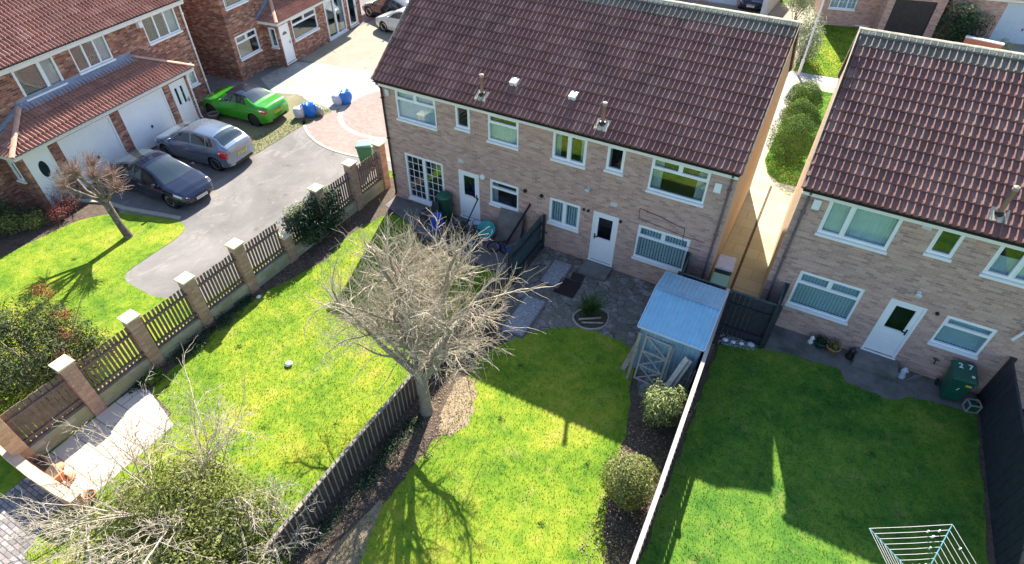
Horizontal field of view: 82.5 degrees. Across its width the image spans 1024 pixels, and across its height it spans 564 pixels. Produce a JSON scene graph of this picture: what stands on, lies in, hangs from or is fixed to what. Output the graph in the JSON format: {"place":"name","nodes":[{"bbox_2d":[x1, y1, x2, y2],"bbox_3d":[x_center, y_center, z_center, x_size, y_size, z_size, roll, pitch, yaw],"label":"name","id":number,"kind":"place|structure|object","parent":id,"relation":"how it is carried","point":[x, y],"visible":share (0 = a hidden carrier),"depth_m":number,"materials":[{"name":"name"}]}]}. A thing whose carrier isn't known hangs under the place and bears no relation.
{"place":"outdoors","nodes":[
{"label":"outdoors","id":0,"kind":"place"},
{"bbox_2d":[0,477,64,563],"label":"brick path","id":1,"kind":"structure","parent":0,"point":[34,492],"depth_m":13.78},
{"bbox_2d":[0,202,118,257],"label":"flower bed","id":2,"kind":"object","parent":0,"point":[21,238],"visible":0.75,"depth_m":22.16,"materials":[{"name":"soil"}]},
{"bbox_2d":[0,207,51,236],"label":"shrub","id":3,"kind":"object","parent":2,"relation":"on","point":[32,220],"visible":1,"depth_m":21.64,"materials":[{"name":"green plant"}]},
{"bbox_2d":[0,213,190,496],"bbox_3d":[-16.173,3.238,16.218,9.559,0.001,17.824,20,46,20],"label":"front lawn","id":4,"kind":"structure","parent":0,"point":[11,476],"depth_m":19.96,"materials":[{"name":"green plant"}]},
{"bbox_2d":[0,279,118,414],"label":"conifer bush","id":5,"kind":"object","parent":4,"relation":"on","point":[56,335],"visible":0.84,"depth_m":16.33,"materials":[{"name":"green plant"}]},
{"bbox_2d":[46,150,134,238],"bbox_3d":[-14.596,-3.073,20.719,2.777,3.528,1.972,-1,42,-2],"label":"pollarded tree","id":6,"kind":"object","parent":4,"relation":"on","point":[73,172],"visible":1,"depth_m":20.24,"materials":[{"name":"brown plant"}]},
{"bbox_2d":[46,388,172,495],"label":"patio","id":7,"kind":"structure","parent":0,"point":[125,404],"depth_m":15.35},
{"bbox_2d":[26,215,495,563],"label":"lawn","id":8,"kind":"structure","parent":0,"point":[279,424],"depth_m":16.65,"materials":[{"name":"green plant"}]},
{"bbox_2d":[1,435,142,563],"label":"bare shrub","id":9,"kind":"object","parent":8,"relation":"on","point":[74,531],"visible":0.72,"depth_m":13.18,"materials":[{"name":"plant"}]},
{"bbox_2d":[52,380,184,495],"bbox_3d":[-9.130,3.800,13.894,2.835,2.455,2.339,-20,46,-21],"label":"bare shrub","id":10,"kind":"object","parent":8,"relation":"on","point":[127,452],"visible":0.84,"depth_m":14.06,"materials":[{"name":"plant"}]},
{"bbox_2d":[0,365,306,563],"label":"bare shrub","id":11,"kind":"object","parent":8,"relation":"on","point":[144,546],"visible":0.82,"depth_m":12.45,"materials":[{"name":"plant"}]},
{"bbox_2d":[109,336,263,475],"bbox_3d":[-7.175,3.066,14.435,3.261,2.842,3.948,-4,42,-5],"label":"bare shrub","id":12,"kind":"object","parent":8,"relation":"on","point":[202,425],"visible":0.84,"depth_m":13.97,"materials":[{"name":"beige plant"}]},
{"bbox_2d":[75,444,297,563],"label":"evergreen shrub","id":13,"kind":"object","parent":8,"relation":"on","point":[177,497],"visible":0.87,"depth_m":12.75,"materials":[{"name":"green plant"}]},
{"bbox_2d":[218,94,331,158],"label":"grass verge","id":14,"kind":"object","parent":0,"point":[249,128],"depth_m":28.20,"materials":[{"name":"green plant"}]},
{"bbox_2d":[200,83,288,126],"bbox_3d":[-13.171,-8.861,28.524,4.349,1.483,1.947,16,45,16],"label":"parked car","id":15,"kind":"object","parent":14,"relation":"on","point":[254,105],"visible":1,"depth_m":27.86,"materials":[{"name":"green paint"}]},
{"bbox_2d":[260,62,390,161],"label":"courtyard","id":16,"kind":"structure","parent":0,"point":[319,83],"depth_m":31.86,"materials":[{"name":"grey concrete"}]},
{"bbox_2d":[300,19,393,72],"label":"driveway","id":17,"kind":"structure","parent":0,"point":[362,47],"depth_m":35.33,"materials":[{"name":"beige concrete"}]},
{"bbox_2d":[362,0,408,16],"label":"parked car","id":18,"kind":"object","parent":17,"relation":"on","point":[372,8],"visible":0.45,"depth_m":38.64,"materials":[{"name":"black paint"}]},
{"bbox_2d":[375,7,404,31],"bbox_3d":[-6.730,-16.706,37.154,4.324,1.576,1.975,22,47,22],"label":"parked car","id":19,"kind":"object","parent":17,"relation":"on","point":[387,21],"visible":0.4,"depth_m":36.93,"materials":[{"name":"white paint"}]},
{"bbox_2d":[306,108,389,156],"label":"red paving","id":20,"kind":"structure","parent":0,"point":[328,130],"depth_m":27.46,"materials":[{"name":"brick"}]},
{"bbox_2d":[343,91,386,136],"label":"red paving","id":21,"kind":"structure","parent":0,"point":[364,114],"depth_m":28.94,"materials":[{"name":"brick"}]},
{"bbox_2d":[22,0,835,299],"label":"road","id":22,"kind":"structure","parent":0,"point":[248,199],"depth_m":23.39,"materials":[{"name":"grey asphalt"}]},
{"bbox_2d":[107,148,213,209],"bbox_3d":[-14.241,-4.366,23.577,4.591,1.472,2.004,20,46,20],"label":"parked car","id":23,"kind":"object","parent":22,"relation":"on","point":[170,181],"visible":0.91,"depth_m":22.97,"materials":[{"name":"blue paint"}]},
{"bbox_2d":[154,118,254,170],"bbox_3d":[-13.610,-6.257,25.542,4.501,1.640,2.055,16,45,16],"label":"parked car","id":24,"kind":"object","parent":22,"relation":"on","point":[217,145],"visible":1,"depth_m":24.80,"materials":[{"name":"silver paint"}]},
{"bbox_2d":[385,196,520,275],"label":"patio","id":25,"kind":"structure","parent":0,"point":[401,207],"depth_m":21.80,"materials":[{"name":"grey stone"}]},
{"bbox_2d":[495,207,523,245],"bbox_3d":[-0.087,-1.997,21.280,0.950,1.188,0.496,18,45,18],"label":"spare board","id":26,"kind":"object","parent":25,"relation":"on","point":[508,219],"visible":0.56,"depth_m":21.25,"materials":[{"name":"wood"}]},
{"bbox_2d":[332,327,633,563],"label":"lawn","id":27,"kind":"structure","parent":0,"point":[448,551],"depth_m":14.79,"materials":[{"name":"green plant"}]},
{"bbox_2d":[60,177,995,563],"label":"garden soil","id":28,"kind":"structure","parent":0,"point":[372,209],"depth_m":15.43,"materials":[{"name":"brown soil"}]},
{"bbox_2d":[121,294,256,396],"bbox_3d":[-9.612,1.794,17.676,0.922,0.286,4.918,20,46,20],"label":"ground cover","id":29,"kind":"object","parent":28,"relation":"on","point":[226,317],"visible":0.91,"depth_m":17.81,"materials":[{"name":"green plant"}]},
{"bbox_2d":[237,474,323,563],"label":"bare shrub","id":30,"kind":"object","parent":28,"relation":"on","point":[266,552],"visible":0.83,"depth_m":12.67,"materials":[{"name":"plant"}]},
{"bbox_2d":[276,185,348,247],"bbox_3d":[-7.055,-2.290,21.016,1.198,1.982,2.898,20,46,20],"label":"climbing shrub","id":31,"kind":"object","parent":28,"relation":"on","point":[310,229],"visible":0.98,"depth_m":20.70,"materials":[{"name":"green plant"}]},
{"bbox_2d":[263,374,418,563],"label":"picket fence","id":32,"kind":"object","parent":28,"relation":"on","point":[341,470],"visible":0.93,"depth_m":14.16,"materials":[{"name":"grey wood"}]},
{"bbox_2d":[326,500,382,563],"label":"bare patch","id":33,"kind":"object","parent":28,"relation":"on","point":[351,546],"visible":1,"depth_m":13.38,"materials":[{"name":"soil"}]},
{"bbox_2d":[302,414,424,556],"bbox_3d":[-3.592,4.792,14.470,0.868,0.266,4.536,20,46,20],"label":"ground cover","id":34,"kind":"object","parent":28,"relation":"on","point":[375,475],"visible":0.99,"depth_m":14.56,"materials":[{"name":"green plant"}]},
{"bbox_2d":[291,348,485,563],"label":"leaf litter","id":35,"kind":"object","parent":28,"relation":"on","point":[398,461],"visible":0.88,"depth_m":15.00,"materials":[{"name":"plant"}]},
{"bbox_2d":[290,199,560,418],"bbox_3d":[-2.291,0.614,14.550,6.109,6.580,5.932,-11,44,-12],"label":"bare tree","id":36,"kind":"object","parent":28,"relation":"on","point":[414,336],"visible":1,"depth_m":13.66,"materials":[{"name":"grey plant"}]},
{"bbox_2d":[438,376,476,436],"bbox_3d":[-1.435,3.424,16.189,0.863,0.001,2.074,10,43,10],"label":"bare patch","id":37,"kind":"object","parent":28,"relation":"on","point":[465,422],"visible":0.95,"depth_m":16.11,"materials":[{"name":"soil"}]},
{"bbox_2d":[426,263,505,382],"bbox_3d":[-1.436,1.217,17.784,0.110,1.148,5.060,20,46,20],"label":"picket fence","id":38,"kind":"object","parent":28,"relation":"on","point":[493,285],"visible":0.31,"depth_m":18.46,"materials":[{"name":"grey wood"}]},
{"bbox_2d":[508,214,545,286],"bbox_3d":[0.510,-1.094,20.160,0.148,1.500,2.511,21,46,21],"label":"panel fence","id":39,"kind":"object","parent":28,"relation":"on","point":[523,250],"visible":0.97,"depth_m":20.16,"materials":[{"name":"grey wood"}]},
{"bbox_2d":[572,420,670,563],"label":"leaf litter","id":40,"kind":"object","parent":28,"relation":"on","point":[628,505],"visible":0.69,"depth_m":13.86,"materials":[{"name":"plant"}]},
{"bbox_2d":[597,450,660,511],"bbox_3d":[2.782,4.689,13.782,1.532,1.558,1.432,20,46,20],"label":"round shrub","id":41,"kind":"object","parent":28,"relation":"on","point":[632,490],"visible":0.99,"depth_m":13.53,"materials":[{"name":"green plant"}]},
{"bbox_2d":[638,377,695,428],"bbox_3d":[4.038,3.232,15.339,1.344,1.638,1.216,-1,42,-2],"label":"round shrub","id":42,"kind":"object","parent":28,"relation":"on","point":[659,405],"visible":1,"depth_m":15.09,"materials":[{"name":"green plant"}]},
{"bbox_2d":[630,288,732,563],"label":"panel fence","id":43,"kind":"object","parent":28,"relation":"on","point":[655,505],"visible":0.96,"depth_m":13.44,"materials":[{"name":"white wood"}]},
{"bbox_2d":[716,282,789,348],"bbox_3d":[7.346,0.831,17.900,1.525,1.808,1.294,20,46,20],"label":"panel fence","id":44,"kind":"object","parent":28,"relation":"on","point":[743,332],"visible":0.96,"depth_m":17.46,"materials":[{"name":"black wood"}]},
{"bbox_2d":[200,0,858,295],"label":"ground","id":45,"kind":"structure","parent":0,"point":[842,27],"depth_m":38.92,"materials":[{"name":"green plant"}]},
{"bbox_2d":[0,446,90,513],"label":"brick wall","id":46,"kind":"structure","parent":45,"relation":"on","point":[24,466],"depth_m":13.85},
{"bbox_2d":[0,0,210,220],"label":"red brick house","id":47,"kind":"structure","parent":45,"relation":"on","point":[109,80],"depth_m":23.50,"materials":[{"name":"brick"}]},
{"bbox_2d":[11,56,67,100],"bbox_3d":[-18.341,-7.889,22.372,0.715,1.215,1.740,15,44,15],"label":"window","id":48,"kind":"structure","parent":47,"relation":"in","point":[33,78],"depth_m":22.61,"materials":[{"name":"plastic"}]},
{"bbox_2d":[23,146,75,205],"bbox_3d":[-18.013,-4.102,22.520,0.550,2.170,1.040,15,44,15],"label":"door","id":49,"kind":"structure","parent":47,"relation":"in","point":[40,163],"depth_m":22.25,"materials":[{"name":"plastic"}]},
{"bbox_2d":[68,36,115,74],"bbox_3d":[-17.503,-9.420,23.991,0.715,1.115,1.740,15,44,15],"label":"window","id":50,"kind":"structure","parent":47,"relation":"in","point":[98,46],"depth_m":24.25,"materials":[{"name":"glass"}]},
{"bbox_2d":[57,115,126,187],"bbox_3d":[-17.109,-5.344,23.962,0.085,2.180,2.400,15,44,15],"label":"garage door","id":51,"kind":"structure","parent":47,"relation":"in","point":[101,136],"depth_m":23.83,"materials":[{"name":"plastic"}]},
{"bbox_2d":[118,88,176,148],"bbox_3d":[-16.106,-7.133,25.941,0.085,2.180,2.380,15,44,15],"label":"garage door","id":52,"kind":"structure","parent":47,"relation":"in","point":[150,115],"depth_m":25.83,"materials":[{"name":"plastic"}]},
{"bbox_2d":[141,8,182,45],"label":"window","id":53,"kind":"structure","parent":47,"relation":"in","point":[156,27],"depth_m":26.89,"materials":[{"name":"plastic"}]},
{"bbox_2d":[169,77,199,121],"bbox_3d":[-15.557,-8.466,27.382,0.550,2.120,0.960,15,44,15],"label":"door","id":54,"kind":"structure","parent":47,"relation":"in","point":[179,90],"depth_m":27.39,"materials":[{"name":"plastic"}]},
{"bbox_2d":[0,139,390,461],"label":"garden wall","id":55,"kind":"structure","parent":45,"relation":"on","point":[90,399],"depth_m":16.91,"materials":[{"name":"orange brick"}]},
{"bbox_2d":[180,0,362,80],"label":"red brick house","id":56,"kind":"structure","parent":45,"relation":"on","point":[241,40],"depth_m":32.01,"materials":[{"name":"brick"}]},
{"bbox_2d":[234,28,262,61],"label":"window","id":57,"kind":"structure","parent":56,"relation":"in","point":[247,43],"depth_m":32.02,"materials":[{"name":"glass"}]},
{"bbox_2d":[271,23,296,64],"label":"door","id":58,"kind":"structure","parent":56,"relation":"in","point":[284,31],"depth_m":32.80,"materials":[{"name":"plastic"}]},
{"bbox_2d":[290,8,319,41],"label":"window","id":59,"kind":"structure","parent":56,"relation":"in","point":[303,24],"depth_m":34.37,"materials":[{"name":"plastic"}]},
{"bbox_2d":[323,0,348,40],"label":"glass door","id":60,"kind":"structure","parent":56,"relation":"in","point":[334,9],"depth_m":36.80,"materials":[{"name":"plastic"}]},
{"bbox_2d":[371,0,802,284],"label":"semi detached houses","id":61,"kind":"structure","parent":45,"relation":"on","point":[628,137],"depth_m":18.54,"materials":[{"name":"brown brick"}]},
{"bbox_2d":[395,90,437,130],"bbox_3d":[-3.244,-6.246,20.699,1.770,1.205,0.715,20,46,20],"label":"window","id":62,"kind":"structure","parent":61,"relation":"in","point":[420,110],"depth_m":20.68,"materials":[{"name":"plastic"}]},
{"bbox_2d":[404,152,444,205],"bbox_3d":[-3.185,-4.033,22.651,1.800,2.105,0.715,20,46,20],"label":"french door","id":63,"kind":"structure","parent":61,"relation":"in","point":[425,176],"depth_m":22.98,"materials":[{"name":"plastic"}]},
{"bbox_2d":[458,169,479,220],"bbox_3d":[-1.479,-3.339,21.920,0.920,2.120,0.550,20,46,20],"label":"door","id":64,"kind":"structure","parent":61,"relation":"in","point":[468,182],"depth_m":21.98,"materials":[{"name":"plastic"}]},
{"bbox_2d":[486,115,518,150],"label":"window","id":65,"kind":"structure","parent":61,"relation":"in","point":[503,131],"depth_m":19.47,"materials":[{"name":"plastic"}]},
{"bbox_2d":[489,179,518,211],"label":"window","id":66,"kind":"structure","parent":61,"relation":"in","point":[503,194],"depth_m":21.34,"materials":[{"name":"plastic"}]},
{"bbox_2d":[547,197,580,232],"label":"window","id":67,"kind":"structure","parent":61,"relation":"in","point":[566,214],"depth_m":20.24,"materials":[{"name":"plastic"}]},
{"bbox_2d":[550,132,587,169],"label":"window","id":68,"kind":"structure","parent":61,"relation":"in","point":[570,149],"depth_m":18.73,"materials":[{"name":"plastic"}]},
{"bbox_2d":[587,211,618,266],"bbox_3d":[3.209,-1.590,20.055,0.940,2.120,0.550,20,46,20],"label":"door","id":69,"kind":"structure","parent":61,"relation":"in","point":[604,226],"depth_m":20.11,"materials":[{"name":"plastic"}]},
{"bbox_2d":[603,146,625,176],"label":"window","id":70,"kind":"structure","parent":61,"relation":"in","point":[615,160],"depth_m":18.11,"materials":[{"name":"plastic"}]},
{"bbox_2d":[631,225,690,273],"bbox_3d":[4.974,-1.245,19.174,1.760,1.415,0.715,20,46,20],"label":"window","id":71,"kind":"structure","parent":61,"relation":"in","point":[653,245],"depth_m":19.19,"materials":[{"name":"glass"}]},
{"bbox_2d":[645,158,711,207],"bbox_3d":[5.043,-3.142,17.412,1.790,1.235,0.715,20,46,20],"label":"window","id":72,"kind":"structure","parent":61,"relation":"in","point":[682,182],"depth_m":17.63,"materials":[{"name":"plastic"}]},
{"bbox_2d":[795,7,829,65],"bbox_3d":[17.237,-14.367,33.917,1.894,2.877,3.561,11,43,11],"label":"round shrub","id":73,"kind":"object","parent":45,"relation":"on","point":[805,36],"visible":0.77,"depth_m":33.57,"materials":[{"name":"green plant"}]},
{"bbox_2d":[812,0,948,37],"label":"house","id":74,"kind":"structure","parent":45,"relation":"on","point":[917,17],"depth_m":37.24,"materials":[{"name":"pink brick"}]},
{"bbox_2d":[884,0,937,35],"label":"garage door","id":75,"kind":"structure","parent":74,"relation":"in","point":[911,17],"depth_m":36.69,"materials":[{"name":"black metal"}]},
{"bbox_2d":[756,27,1023,408],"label":"semi detached houses","id":76,"kind":"structure","parent":45,"relation":"on","point":[901,238],"depth_m":15.20,"materials":[{"name":"brown brick"}]},
{"bbox_2d":[784,270,864,325],"bbox_3d":[9.320,0.280,17.358,1.780,1.415,0.715,20,46,20],"label":"window","id":77,"kind":"structure","parent":76,"relation":"in","point":[837,300],"depth_m":17.31,"materials":[{"name":"plastic"}]},
{"bbox_2d":[814,201,903,254],"bbox_3d":[9.307,-1.659,15.618,1.800,1.205,0.715,20,46,20],"label":"window","id":78,"kind":"structure","parent":76,"relation":"in","point":[849,223],"depth_m":15.57,"materials":[{"name":"glass"}]},
{"bbox_2d":[860,298,927,359],"bbox_3d":[11.023,1.229,16.859,0.940,2.120,0.550,20,46,20],"label":"door","id":79,"kind":"structure","parent":76,"relation":"in","point":[899,319],"depth_m":16.88,"materials":[{"name":"plastic"}]},
{"bbox_2d":[922,230,964,262],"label":"window","id":80,"kind":"structure","parent":76,"relation":"in","point":[945,244],"depth_m":14.95,"materials":[{"name":"plastic"}]},
{"bbox_2d":[927,315,997,359],"bbox_3d":[12.377,1.317,16.048,1.220,1.135,0.715,20,46,20],"label":"window","id":81,"kind":"structure","parent":76,"relation":"in","point":[968,337],"depth_m":15.98,"materials":[{"name":"plastic"}]},
{"bbox_2d":[978,246,1023,288],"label":"window","id":82,"kind":"structure","parent":76,"relation":"in","point":[1007,263],"depth_m":14.43,"materials":[{"name":"plastic"}]},
{"bbox_2d":[933,0,1023,45],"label":"garage","id":83,"kind":"structure","parent":45,"relation":"on","point":[1009,23],"depth_m":36.28,"materials":[{"name":"pink brick"}]},
{"bbox_2d":[989,3,1023,43],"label":"garage door","id":84,"kind":"structure","parent":83,"relation":"in","point":[1010,26],"depth_m":36.32,"materials":[{"name":"white metal"}]},
{"bbox_2d":[977,357,1023,563],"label":"panel fence","id":85,"kind":"object","parent":45,"relation":"on","point":[1001,412],"visible":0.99,"depth_m":14.16,"materials":[{"name":"black wood"}]},
{"bbox_2d":[496,247,685,414],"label":"crazy paving","id":86,"kind":"structure","parent":0,"point":[626,309],"depth_m":19.35,"materials":[{"name":"grey stone"}]},
{"bbox_2d":[501,296,544,334],"bbox_3d":[0.399,1.079,18.788,0.800,0.001,1.870,20,46,20],"label":"gravel bed","id":87,"kind":"object","parent":86,"relation":"on","point":[531,301],"visible":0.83,"depth_m":18.79,"materials":[{"name":"grey gravel"}]},
{"bbox_2d":[499,258,573,337],"bbox_3d":[0.907,0.445,19.470,0.850,0.080,4.040,20,46,20],"label":"bed edging","id":88,"kind":"object","parent":86,"relation":"on","point":[539,312],"visible":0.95,"depth_m":19.26,"materials":[{"name":"stone"}]},
{"bbox_2d":[574,309,607,327],"bbox_3d":[2.526,1.161,18.723,1.073,0.001,1.072,20,46,20],"label":"planting bed","id":89,"kind":"object","parent":86,"relation":"on","point":[603,319],"visible":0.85,"depth_m":18.68,"materials":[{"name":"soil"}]},
{"bbox_2d":[572,290,610,316],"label":"spiky plant","id":90,"kind":"object","parent":89,"relation":"on","point":[591,306],"visible":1,"depth_m":18.64,"materials":[{"name":"green plant"}]},
{"bbox_2d":[578,259,612,281],"bbox_3d":[2.913,-0.414,20.386,1.000,0.130,0.776,20,46,20],"label":"doorstep","id":91,"kind":"object","parent":86,"relation":"on","point":[595,270],"visible":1,"depth_m":20.28,"materials":[{"name":"concrete"}]},
{"bbox_2d":[633,335,672,387],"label":"trellis gate","id":92,"kind":"structure","parent":86,"relation":"on","point":[641,365],"depth_m":16.42,"materials":[{"name":"grey wood"}]},
{"bbox_2d":[633,271,727,388],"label":"metal shed","id":93,"kind":"structure","parent":86,"relation":"on","point":[680,314],"depth_m":16.23,"materials":[{"name":"blue metal"}]},
{"bbox_2d":[675,0,814,70],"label":"drive","id":94,"kind":"structure","parent":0,"point":[778,10],"depth_m":41.30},
{"bbox_2d":[750,80,796,186],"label":"front paving","id":95,"kind":"structure","parent":0,"point":[787,87],"depth_m":29.59,"materials":[{"name":"concrete"}]},
{"bbox_2d":[722,82,834,338],"bbox_3d":[12.283,-4.404,24.965,3.360,0.001,21.150,20,46,20],"label":"passage","id":96,"kind":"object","parent":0,"point":[753,270],"visible":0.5,"depth_m":22.29},
{"bbox_2d":[765,87,832,185],"bbox_3d":[14.124,-7.243,28.096,2.411,0.001,10.604,20,46,20],"label":"grass strip","id":97,"kind":"object","parent":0,"point":[783,176],"depth_m":25.84,"materials":[{"name":"green plant"}]},
{"bbox_2d":[766,111,819,166],"bbox_3d":[12.296,-6.289,25.471,1.999,2.206,2.040,-9,43,-10],"label":"clipped conifer","id":98,"kind":"object","parent":97,"relation":"on","point":[789,156],"visible":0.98,"depth_m":25.22,"materials":[{"name":"green plant"}]},
{"bbox_2d":[778,97,821,134],"bbox_3d":[13.543,-7.783,27.464,2.101,1.761,1.879,-27,49,-27],"label":"clipped conifer","id":99,"kind":"object","parent":97,"relation":"on","point":[808,109],"visible":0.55,"depth_m":27.16,"materials":[{"name":"green plant"}]},
{"bbox_2d":[783,79,824,113],"bbox_3d":[14.671,-9.296,29.222,1.902,1.658,2.026,-7,43,-8],"label":"clipped conifer","id":100,"kind":"object","parent":97,"relation":"on","point":[813,96],"visible":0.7,"depth_m":28.86,"materials":[{"name":"green plant"}]},
{"bbox_2d":[786,71,837,87],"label":"pavement","id":101,"kind":"structure","parent":0,"point":[831,82],"depth_m":32.69,"materials":[{"name":"concrete"}]},
{"bbox_2d":[639,345,989,563],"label":"lawn","id":102,"kind":"structure","parent":0,"point":[933,486],"depth_m":14.69,"materials":[{"name":"green plant"}]},
{"bbox_2d":[869,524,975,563],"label":"rotary airer","id":103,"kind":"object","parent":102,"relation":"on","point":[917,548],"visible":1,"depth_m":11.88,"materials":[{"name":"grey metal"}]},
{"bbox_2d":[793,25,857,77],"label":"lawn","id":104,"kind":"structure","parent":0,"point":[830,59],"depth_m":35.47,"materials":[{"name":"green plant"}]},
{"bbox_2d":[726,319,976,414],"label":"path","id":105,"kind":"structure","parent":0,"point":[783,340],"depth_m":17.10,"materials":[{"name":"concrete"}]},
{"bbox_2d":[851,347,898,379],"bbox_3d":[10.757,2.407,17.293,1.180,0.250,0.616,20,46,20],"label":"doorstep","id":106,"kind":"object","parent":105,"relation":"on","point":[876,364],"visible":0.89,"depth_m":17.16,"materials":[{"name":"concrete"}]},
{"bbox_2d":[935,360,978,401],"bbox_3d":[12.368,2.795,16.240,0.590,1.096,0.766,17,45,18],"label":"wheelie bin","id":107,"kind":"object","parent":105,"relation":"on","point":[959,380],"visible":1,"depth_m":15.98,"materials":[{"name":"green plastic"}]},
{"bbox_2d":[931,34,1023,52],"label":"drive","id":108,"kind":"structure","parent":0,"point":[1017,48],"depth_m":36.60,"materials":[{"name":"grey concrete"}]},
{"bbox_2d":[934,0,1000,41],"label":"evergreen hedge","id":109,"kind":"object","parent":108,"relation":"on","point":[956,27],"visible":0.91,"depth_m":35.97,"materials":[{"name":"green plant"}]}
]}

